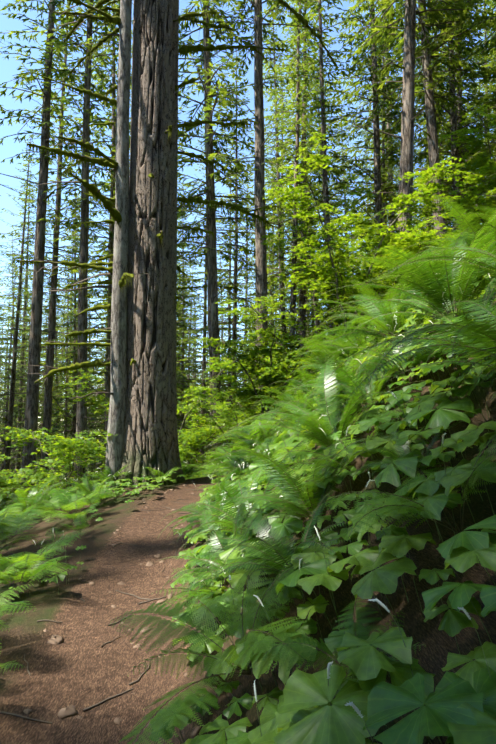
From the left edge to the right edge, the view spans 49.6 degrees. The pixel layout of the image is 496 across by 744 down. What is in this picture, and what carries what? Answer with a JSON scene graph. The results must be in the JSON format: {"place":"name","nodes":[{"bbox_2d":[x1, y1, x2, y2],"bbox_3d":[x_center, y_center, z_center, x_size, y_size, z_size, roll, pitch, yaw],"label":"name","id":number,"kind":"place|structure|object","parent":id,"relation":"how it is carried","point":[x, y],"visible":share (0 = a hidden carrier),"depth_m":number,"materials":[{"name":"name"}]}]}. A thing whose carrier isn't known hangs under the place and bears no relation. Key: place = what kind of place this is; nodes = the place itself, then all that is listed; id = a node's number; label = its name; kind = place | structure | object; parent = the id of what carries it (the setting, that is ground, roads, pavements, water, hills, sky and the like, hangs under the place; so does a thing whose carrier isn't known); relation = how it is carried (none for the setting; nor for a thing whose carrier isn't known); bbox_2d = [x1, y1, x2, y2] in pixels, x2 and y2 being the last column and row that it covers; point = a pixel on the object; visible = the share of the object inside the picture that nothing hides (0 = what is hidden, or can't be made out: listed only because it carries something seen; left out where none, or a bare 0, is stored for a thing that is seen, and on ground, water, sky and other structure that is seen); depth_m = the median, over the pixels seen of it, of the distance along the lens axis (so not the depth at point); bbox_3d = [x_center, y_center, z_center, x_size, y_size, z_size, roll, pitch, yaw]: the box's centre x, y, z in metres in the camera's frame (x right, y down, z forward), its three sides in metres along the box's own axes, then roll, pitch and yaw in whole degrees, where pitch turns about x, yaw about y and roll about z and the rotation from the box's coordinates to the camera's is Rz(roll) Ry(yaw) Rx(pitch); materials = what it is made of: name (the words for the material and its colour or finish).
{"place":"outdoors","nodes":[
{"label":"outdoors","id":0,"kind":"place"},
{"bbox_2d":[0,296,495,743],"bbox_3d":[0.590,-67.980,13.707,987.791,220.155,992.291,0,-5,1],"label":"ground","id":1,"kind":"structure","parent":0,"point":[79,668],"depth_m":3.62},
{"bbox_2d":[0,299,11,469],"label":"tree","id":2,"kind":"object","parent":1,"relation":"on","point":[3,369],"visible":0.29,"depth_m":63.19,"materials":[{"name":"green plant"}]},
{"bbox_2d":[0,273,17,465],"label":"tree","id":3,"kind":"object","parent":1,"relation":"on","point":[2,372],"visible":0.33,"depth_m":56.89,"materials":[{"name":"green plant"}]},
{"bbox_2d":[0,195,23,470],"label":"tree","id":4,"kind":"object","parent":1,"relation":"on","point":[5,364],"visible":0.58,"depth_m":35.78,"materials":[{"name":"green plant"}]},
{"bbox_2d":[0,238,27,490],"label":"tree","id":5,"kind":"object","parent":1,"relation":"on","point":[12,251],"visible":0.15,"depth_m":71.26,"materials":[{"name":"green plant"}]},
{"bbox_2d":[0,260,27,504],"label":"tree","id":6,"kind":"object","parent":1,"relation":"on","point":[7,389],"visible":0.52,"depth_m":46.09,"materials":[{"name":"green plant"}]},
{"bbox_2d":[0,452,29,520],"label":"shrub","id":7,"kind":"object","parent":1,"relation":"on","point":[9,480],"visible":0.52,"depth_m":10.81,"materials":[{"name":"green plant"}]},
{"bbox_2d":[6,277,29,500],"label":"tree","id":8,"kind":"object","parent":1,"relation":"on","point":[17,371],"visible":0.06,"depth_m":85.33,"materials":[{"name":"green plant"}]},
{"bbox_2d":[0,302,39,471],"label":"tree","id":9,"kind":"object","parent":1,"relation":"on","point":[16,410],"visible":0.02,"depth_m":60.58,"materials":[{"name":"green plant"}]},
{"bbox_2d":[3,259,42,489],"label":"tree","id":10,"kind":"object","parent":1,"relation":"on","point":[24,399],"visible":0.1,"depth_m":55.64,"materials":[{"name":"green plant"}]},
{"bbox_2d":[0,170,48,505],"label":"tree","id":11,"kind":"object","parent":1,"relation":"on","point":[23,377],"visible":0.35,"depth_m":50.20,"materials":[{"name":"green plant"}]},
{"bbox_2d":[0,137,50,508],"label":"tree","id":12,"kind":"object","parent":1,"relation":"on","point":[13,358],"visible":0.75,"depth_m":32.80,"materials":[{"name":"green plant"}]},
{"bbox_2d":[0,462,53,528],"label":"shrub","id":13,"kind":"object","parent":1,"relation":"on","point":[6,485],"visible":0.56,"depth_m":14.28,"materials":[{"name":"green plant"}]},
{"bbox_2d":[11,244,54,441],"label":"tree","id":14,"kind":"object","parent":1,"relation":"on","point":[41,348],"visible":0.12,"depth_m":53.10,"materials":[{"name":"green plant"}]},
{"bbox_2d":[0,203,69,502],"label":"tree","id":15,"kind":"object","parent":1,"relation":"on","point":[24,386],"visible":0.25,"depth_m":42.75,"materials":[{"name":"green plant"}]},
{"bbox_2d":[11,295,61,517],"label":"tree","id":16,"kind":"object","parent":1,"relation":"on","point":[46,323],"visible":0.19,"depth_m":48.44,"materials":[{"name":"green plant"}]},
{"bbox_2d":[1,461,86,513],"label":"shrub","id":17,"kind":"object","parent":1,"relation":"on","point":[47,475],"visible":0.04,"depth_m":19.22,"materials":[{"name":"green plant"}]},
{"bbox_2d":[20,235,70,492],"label":"tree","id":18,"kind":"object","parent":1,"relation":"on","point":[56,364],"visible":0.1,"depth_m":50.89,"materials":[{"name":"green plant"}]},
{"bbox_2d":[0,0,105,515],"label":"tree","id":19,"kind":"object","parent":1,"relation":"on","point":[48,396],"visible":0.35,"depth_m":26.82,"materials":[{"name":"green plant"}]},
{"bbox_2d":[0,0,115,521],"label":"tree","id":20,"kind":"object","parent":1,"relation":"on","point":[48,94],"visible":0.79,"depth_m":20.77,"materials":[{"name":"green plant"}]},
{"bbox_2d":[0,426,117,496],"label":"vine maple","id":21,"kind":"object","parent":1,"relation":"on","point":[75,445],"visible":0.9,"depth_m":12.26,"materials":[{"name":"green plant"}]},
{"bbox_2d":[36,268,91,488],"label":"tree","id":22,"kind":"object","parent":1,"relation":"on","point":[65,426],"visible":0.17,"depth_m":35.83,"materials":[{"name":"green plant"}]},
{"bbox_2d":[36,173,102,487],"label":"tree","id":23,"kind":"object","parent":1,"relation":"on","point":[74,409],"visible":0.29,"depth_m":33.29,"materials":[{"name":"green plant"}]},
{"bbox_2d":[40,211,100,468],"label":"tree","id":24,"kind":"object","parent":1,"relation":"on","point":[69,361],"visible":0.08,"depth_m":60.95,"materials":[{"name":"green plant"}]},
{"bbox_2d":[10,0,131,482],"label":"tree","id":25,"kind":"object","parent":1,"relation":"on","point":[82,355],"visible":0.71,"depth_m":20.51,"materials":[{"name":"green plant"}]},
{"bbox_2d":[38,207,104,489],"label":"tree","id":26,"kind":"object","parent":1,"relation":"on","point":[70,402],"visible":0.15,"depth_m":41.97,"materials":[{"name":"green plant"}]},
{"bbox_2d":[54,220,97,480],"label":"tree","id":27,"kind":"object","parent":1,"relation":"on","point":[72,358],"visible":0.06,"depth_m":46.25,"materials":[{"name":"green plant"}]},
{"bbox_2d":[20,0,146,489],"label":"tree","id":28,"kind":"object","parent":1,"relation":"on","point":[120,201],"visible":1,"depth_m":11.68,"materials":[{"name":"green plant"}]},
{"bbox_2d":[69,292,103,477],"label":"tree","id":29,"kind":"object","parent":1,"relation":"on","point":[88,392],"visible":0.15,"depth_m":57.51,"materials":[{"name":"green plant"}]},
{"bbox_2d":[46,0,133,471],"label":"tree","id":30,"kind":"object","parent":1,"relation":"on","point":[109,251],"visible":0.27,"depth_m":24.45,"materials":[{"name":"green plant"}]},
{"bbox_2d":[86,216,108,487],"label":"tree","id":31,"kind":"object","parent":1,"relation":"on","point":[103,424],"visible":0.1,"depth_m":43.56,"materials":[{"name":"green plant"}]},
{"bbox_2d":[87,301,107,470],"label":"tree","id":32,"kind":"object","parent":1,"relation":"on","point":[96,396],"visible":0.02,"depth_m":52.77,"materials":[{"name":"green plant"}]},
{"bbox_2d":[89,98,116,446],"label":"tree","id":33,"kind":"object","parent":1,"relation":"on","point":[101,276],"visible":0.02,"depth_m":38.07,"materials":[{"name":"green plant"}]},
{"bbox_2d":[0,480,230,723],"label":"twigs","id":34,"kind":"object","parent":1,"relation":"on","point":[85,709],"visible":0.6,"depth_m":4.14,"materials":[{"name":"brown wood"}]},
{"bbox_2d":[24,476,218,738],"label":"stones","id":35,"kind":"object","parent":1,"relation":"on","point":[68,711],"visible":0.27,"depth_m":4.05,"materials":[{"name":"beige stone"}]},
{"bbox_2d":[87,35,189,429],"bbox_3d":[-6.130,-3.960,30.169,5.753,33.160,6.374,4,-7,-41],"label":"tree","id":36,"kind":"object","parent":1,"relation":"on","point":[177,384],"visible":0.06,"depth_m":29.98,"materials":[{"name":"green plant"}]},
{"bbox_2d":[85,440,201,478],"bbox_3d":[-3.106,3.508,16.294,4.374,2.850,2.838,-4,-6,39],"label":"shrub","id":37,"kind":"object","parent":1,"relation":"on","point":[181,452],"visible":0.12,"depth_m":16.33,"materials":[{"name":"green plant"}]},
{"bbox_2d":[59,357,267,479],"bbox_3d":[-2.519,2.526,17.324,6.804,6.135,4.173,1,-5,-11],"label":"vine maple","id":38,"kind":"object","parent":1,"relation":"on","point":[202,438],"visible":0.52,"depth_m":16.88,"materials":[{"name":"green plant"}]},
{"bbox_2d":[176,129,200,393],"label":"tree","id":39,"kind":"object","parent":1,"relation":"on","point":[179,301],"visible":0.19,"depth_m":41.03,"materials":[{"name":"green plant"}]},
{"bbox_2d":[176,253,200,438],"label":"tree","id":40,"kind":"object","parent":1,"relation":"on","point":[185,357],"visible":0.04,"depth_m":74.56,"materials":[{"name":"green plant"}]},
{"bbox_2d":[176,222,201,433],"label":"tree","id":41,"kind":"object","parent":1,"relation":"on","point":[179,369],"visible":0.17,"depth_m":45.99,"materials":[{"name":"green plant"}]},
{"bbox_2d":[176,181,208,456],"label":"tree","id":42,"kind":"object","parent":1,"relation":"on","point":[182,366],"visible":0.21,"depth_m":50.12,"materials":[{"name":"green plant"}]},
{"bbox_2d":[176,258,208,465],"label":"tree","id":43,"kind":"object","parent":1,"relation":"on","point":[189,350],"visible":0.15,"depth_m":54.29,"materials":[{"name":"green plant"}]},
{"bbox_2d":[184,285,202,468],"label":"tree","id":44,"kind":"object","parent":1,"relation":"on","point":[194,349],"visible":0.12,"depth_m":62.30,"materials":[{"name":"green plant"}]},
{"bbox_2d":[114,0,286,476],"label":"tree","id":45,"kind":"object","parent":1,"relation":"on","point":[207,88],"visible":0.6,"depth_m":20.99,"materials":[{"name":"green plant"}]},
{"bbox_2d":[176,13,241,421],"bbox_3d":[-3.315,-5.899,25.798,4.830,31.673,5.788,-3,-6,27],"label":"tree","id":46,"kind":"object","parent":1,"relation":"on","point":[191,287],"visible":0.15,"depth_m":25.59,"materials":[{"name":"green plant"}]},
{"bbox_2d":[176,125,243,469],"bbox_3d":[-2.766,-1.711,35.792,5.344,31.074,5.571,4,-7,-40],"label":"tree","id":47,"kind":"object","parent":1,"relation":"on","point":[203,374],"visible":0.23,"depth_m":35.81,"materials":[{"name":"green plant"}]},
{"bbox_2d":[206,245,227,453],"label":"tree","id":48,"kind":"object","parent":1,"relation":"on","point":[220,265],"visible":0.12,"depth_m":66.83,"materials":[{"name":"green plant"}]},
{"bbox_2d":[177,395,260,453],"bbox_3d":[-0.240,1.970,15.261,2.523,2.534,3.888,-4,-6,37],"label":"shrub","id":49,"kind":"object","parent":1,"relation":"on","point":[197,409],"visible":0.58,"depth_m":14.74,"materials":[{"name":"green plant"}]},
{"bbox_2d":[206,276,242,474],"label":"tree","id":50,"kind":"object","parent":1,"relation":"on","point":[224,357],"visible":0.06,"depth_m":48.80,"materials":[{"name":"green plant"}]},
{"bbox_2d":[199,156,252,466],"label":"tree","id":51,"kind":"object","parent":1,"relation":"on","point":[222,297],"visible":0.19,"depth_m":41.21,"materials":[{"name":"green plant"}]},
{"bbox_2d":[117,0,337,487],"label":"fir","id":52,"kind":"object","parent":1,"relation":"on","point":[150,437],"visible":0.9,"depth_m":11.77,"materials":[{"name":"brown plant"}]},
{"bbox_2d":[177,51,277,421],"bbox_3d":[-0.989,-4.146,29.767,5.317,28.586,5.678,5,-7,-43],"label":"tree","id":53,"kind":"object","parent":1,"relation":"on","point":[233,284],"visible":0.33,"depth_m":29.85,"materials":[{"name":"green plant"}]},
{"bbox_2d":[210,404,255,475],"bbox_3d":[-0.382,2.617,18.686,3.338,4.141,3.233,-2,-6,25],"label":"shrub","id":54,"kind":"object","parent":1,"relation":"on","point":[228,430],"visible":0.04,"depth_m":18.74,"materials":[{"name":"green plant"}]},
{"bbox_2d":[218,168,255,420],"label":"tree","id":55,"kind":"object","parent":1,"relation":"on","point":[246,292],"visible":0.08,"depth_m":57.54,"materials":[{"name":"green plant"}]},
{"bbox_2d":[206,391,272,441],"bbox_3d":[0.269,2.168,17.752,3.154,3.167,4.860,1,-5,-10],"label":"shrub","id":56,"kind":"object","parent":1,"relation":"on","point":[237,415],"visible":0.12,"depth_m":18.12,"materials":[{"name":"green plant"}]},
{"bbox_2d":[0,236,490,553],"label":"sword ferns","id":57,"kind":"object","parent":1,"relation":"on","point":[25,505],"visible":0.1,"depth_m":10.27,"materials":[{"name":"green plant"}]},
{"bbox_2d":[0,263,495,743],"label":"ferns","id":58,"kind":"object","parent":1,"relation":"on","point":[458,706],"depth_m":2.14,"materials":[{"name":"green plant"}]},
{"bbox_2d":[0,308,495,704],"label":"lady ferns","id":59,"kind":"object","parent":1,"relation":"on","point":[6,526],"visible":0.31,"depth_m":5.17,"materials":[{"name":"green plant"}]},
{"bbox_2d":[215,382,299,426],"bbox_3d":[0.809,1.227,13.329,2.557,1.877,3.802,-4,-6,38],"label":"shrub","id":60,"kind":"object","parent":1,"relation":"on","point":[239,395],"visible":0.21,"depth_m":12.69,"materials":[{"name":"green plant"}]},
{"bbox_2d":[189,300,332,424],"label":"vine maple","id":61,"kind":"object","parent":1,"relation":"on","point":[256,350],"visible":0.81,"depth_m":12.75,"materials":[{"name":"green plant"}]},
{"bbox_2d":[238,203,288,378],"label":"tree","id":62,"kind":"object","parent":1,"relation":"on","point":[255,295],"visible":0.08,"depth_m":53.19,"materials":[{"name":"green plant"}]},
{"bbox_2d":[227,343,301,409],"bbox_3d":[1.743,1.188,16.924,4.805,4.333,2.947,-2,-5,17],"label":"shrub","id":63,"kind":"object","parent":1,"relation":"on","point":[280,377],"visible":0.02,"depth_m":17.30,"materials":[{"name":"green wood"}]},
{"bbox_2d":[198,0,331,415],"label":"tree","id":64,"kind":"object","parent":1,"relation":"on","point":[260,270],"visible":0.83,"depth_m":20.26,"materials":[{"name":"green plant"}]},
{"bbox_2d":[246,211,286,384],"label":"tree","id":65,"kind":"object","parent":1,"relation":"on","point":[270,291],"visible":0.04,"depth_m":44.85,"materials":[{"name":"green plant"}]},
{"bbox_2d":[240,381,302,429],"bbox_3d":[0.984,1.548,15.336,2.838,2.850,4.374,-1,-5,10],"label":"shrub","id":66,"kind":"object","parent":1,"relation":"on","point":[273,396],"visible":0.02,"depth_m":16.04,"materials":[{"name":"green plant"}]},
{"bbox_2d":[248,164,298,380],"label":"tree","id":67,"kind":"object","parent":1,"relation":"on","point":[273,271],"visible":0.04,"depth_m":64.46,"materials":[{"name":"green plant"}]},
{"bbox_2d":[229,2,322,388],"bbox_3d":[1.947,-8.554,38.752,7.478,40.250,7.833,-1,-5,9],"label":"tree","id":68,"kind":"object","parent":1,"relation":"on","point":[279,257],"visible":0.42,"depth_m":39.29,"materials":[{"name":"green plant"}]},
{"bbox_2d":[215,294,340,403],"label":"vine maple","id":69,"kind":"object","parent":1,"relation":"on","point":[283,365],"visible":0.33,"depth_m":16.66,"materials":[{"name":"green plant"}]},
{"bbox_2d":[249,77,308,344],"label":"tree","id":70,"kind":"object","parent":1,"relation":"on","point":[270,176],"visible":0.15,"depth_m":49.21,"materials":[{"name":"green plant"}]},
{"bbox_2d":[108,343,495,743],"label":"lady fern","id":71,"kind":"object","parent":1,"relation":"on","point":[175,613],"visible":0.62,"depth_m":2.56,"materials":[{"name":"green plant"}]},
{"bbox_2d":[266,0,341,380],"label":"tree","id":72,"kind":"object","parent":1,"relation":"on","point":[297,132],"visible":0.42,"depth_m":27.81,"materials":[{"name":"green plant"}]},
{"bbox_2d":[247,0,363,374],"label":"tree","id":73,"kind":"object","parent":1,"relation":"on","point":[302,298],"visible":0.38,"depth_m":31.74,"materials":[{"name":"green plant"}]},
{"bbox_2d":[286,182,327,374],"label":"tree","id":74,"kind":"object","parent":1,"relation":"on","point":[306,312],"visible":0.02,"depth_m":57.45,"materials":[{"name":"green plant"}]},
{"bbox_2d":[279,3,344,357],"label":"tree","id":75,"kind":"object","parent":1,"relation":"on","point":[317,321],"visible":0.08,"depth_m":34.47,"materials":[{"name":"green plant"}]},
{"bbox_2d":[259,224,373,350],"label":"vine maple","id":76,"kind":"object","parent":1,"relation":"on","point":[315,273],"visible":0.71,"depth_m":12.25,"materials":[{"name":"green plant"}]},
{"bbox_2d":[273,0,372,338],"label":"tree","id":77,"kind":"object","parent":1,"relation":"on","point":[325,174],"visible":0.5,"depth_m":23.67,"materials":[{"name":"green plant"}]},
{"bbox_2d":[156,278,495,609],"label":"sword ferns","id":78,"kind":"object","parent":1,"relation":"on","point":[277,547],"visible":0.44,"depth_m":3.88,"materials":[{"name":"green plant"}]},
{"bbox_2d":[296,51,359,339],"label":"tree","id":79,"kind":"object","parent":1,"relation":"on","point":[326,79],"visible":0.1,"depth_m":39.54,"materials":[{"name":"green plant"}]},
{"bbox_2d":[321,113,363,337],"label":"tree","id":80,"kind":"object","parent":1,"relation":"on","point":[345,144],"visible":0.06,"depth_m":54.09,"materials":[{"name":"green plant"}]},
{"bbox_2d":[287,256,405,331],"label":"vine maple","id":81,"kind":"object","parent":1,"relation":"on","point":[341,282],"visible":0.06,"depth_m":13.86,"materials":[{"name":"green plant"}]},
{"bbox_2d":[205,173,495,550],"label":"sword fern","id":82,"kind":"object","parent":1,"relation":"on","point":[481,256],"visible":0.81,"depth_m":4.36,"materials":[{"name":"green plant"}]},
{"bbox_2d":[341,123,374,300],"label":"tree","id":83,"kind":"object","parent":1,"relation":"on","point":[366,179],"visible":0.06,"depth_m":64.88,"materials":[{"name":"green plant"}]},
{"bbox_2d":[263,132,482,356],"bbox_3d":[2.538,-2.168,11.094,4.805,4.333,2.947,2,-5,-23],"label":"vine maple","id":84,"kind":"object","parent":1,"relation":"on","point":[433,187],"visible":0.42,"depth_m":10.94,"materials":[{"name":"green plant"}]},
{"bbox_2d":[309,0,440,305],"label":"tree","id":85,"kind":"object","parent":1,"relation":"on","point":[378,179],"visible":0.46,"depth_m":25.47,"materials":[{"name":"green plant"}]},
{"bbox_2d":[350,49,416,294],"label":"tree","id":86,"kind":"object","parent":1,"relation":"on","point":[381,154],"visible":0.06,"depth_m":49.58,"materials":[{"name":"green plant"}]},
{"bbox_2d":[351,0,419,244],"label":"tree","id":87,"kind":"object","parent":1,"relation":"on","point":[384,145],"visible":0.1,"depth_m":34.11,"materials":[{"name":"green plant"}]},
{"bbox_2d":[354,2,422,279],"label":"tree","id":88,"kind":"object","parent":1,"relation":"on","point":[389,124],"visible":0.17,"depth_m":41.47,"materials":[{"name":"green plant"}]},
{"bbox_2d":[342,200,448,298],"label":"vine maple","id":89,"kind":"object","parent":1,"relation":"on","point":[363,246],"visible":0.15,"depth_m":11.47,"materials":[{"name":"green plant"}]},
{"bbox_2d":[332,158,495,297],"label":"vine maple","id":90,"kind":"object","parent":1,"relation":"on","point":[491,186],"visible":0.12,"depth_m":13.66,"materials":[{"name":"green plant"}]},
{"bbox_2d":[363,213,468,323],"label":"vine maple","id":91,"kind":"object","parent":1,"relation":"on","point":[420,239],"visible":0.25,"depth_m":10.10,"materials":[{"name":"green plant"}]},
{"bbox_2d":[343,0,495,297],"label":"tree","id":92,"kind":"object","parent":1,"relation":"on","point":[410,8],"visible":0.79,"depth_m":18.44,"materials":[{"name":"green plant"}]},
{"bbox_2d":[345,0,495,246],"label":"tree","id":93,"kind":"object","parent":1,"relation":"on","point":[429,84],"visible":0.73,"depth_m":21.22,"materials":[{"name":"green plant"}]},
{"bbox_2d":[389,17,483,284],"bbox_3d":[11.912,-9.908,33.499,6.526,32.642,6.262,-3,-6,34],"label":"tree","id":94,"kind":"object","parent":1,"relation":"on","point":[421,164],"visible":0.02,"depth_m":33.80,"materials":[{"name":"green plant"}]},
{"bbox_2d":[386,0,495,297],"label":"tree","id":95,"kind":"object","parent":1,"relation":"on","point":[453,118],"visible":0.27,"depth_m":23.95,"materials":[{"name":"green plant"}]},
{"bbox_2d":[413,0,495,293],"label":"tree","id":96,"kind":"object","parent":1,"relation":"on","point":[481,94],"visible":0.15,"depth_m":27.03,"materials":[{"name":"green plant"}]},
{"bbox_2d":[413,1,495,293],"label":"tree","id":97,"kind":"object","parent":1,"relation":"on","point":[465,105],"visible":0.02,"depth_m":30.48,"materials":[{"name":"green plant"}]},
{"bbox_2d":[427,104,495,239],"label":"tree","id":98,"kind":"object","parent":1,"relation":"on","point":[473,141],"visible":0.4,"depth_m":14.07,"materials":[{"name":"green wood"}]},
{"bbox_2d":[444,0,495,197],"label":"tree","id":99,"kind":"object","parent":1,"relation":"on","point":[486,46],"visible":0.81,"depth_m":17.81,"materials":[{"name":"green plant"}]},
{"bbox_2d":[450,0,495,225],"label":"tree","id":100,"kind":"object","parent":1,"relation":"on","point":[494,56],"visible":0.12,"depth_m":32.65,"materials":[{"name":"green plant"}]},
{"bbox_2d":[462,0,495,227],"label":"tree","id":101,"kind":"object","parent":1,"relation":"on","point":[485,36],"visible":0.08,"depth_m":42.56,"materials":[{"name":"green plant"}]},
{"bbox_2d":[464,188,495,216],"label":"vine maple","id":102,"kind":"object","parent":1,"relation":"on","point":[482,199],"visible":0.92,"depth_m":12.11,"materials":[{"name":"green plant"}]},
{"bbox_2d":[466,0,495,146],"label":"tree","id":103,"kind":"object","parent":1,"relation":"on","point":[491,92],"visible":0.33,"depth_m":26.38,"materials":[{"name":"green plant"}]},
{"bbox_2d":[475,0,495,194],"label":"tree","id":104,"kind":"object","parent":1,"relation":"on","point":[486,86],"visible":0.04,"depth_m":39.86,"materials":[{"name":"green plant"}]},
{"bbox_2d":[0,0,495,451],"label":"sky","id":105,"kind":"structure","parent":0,"point":[8,67],"materials":[{"name":"blue"}]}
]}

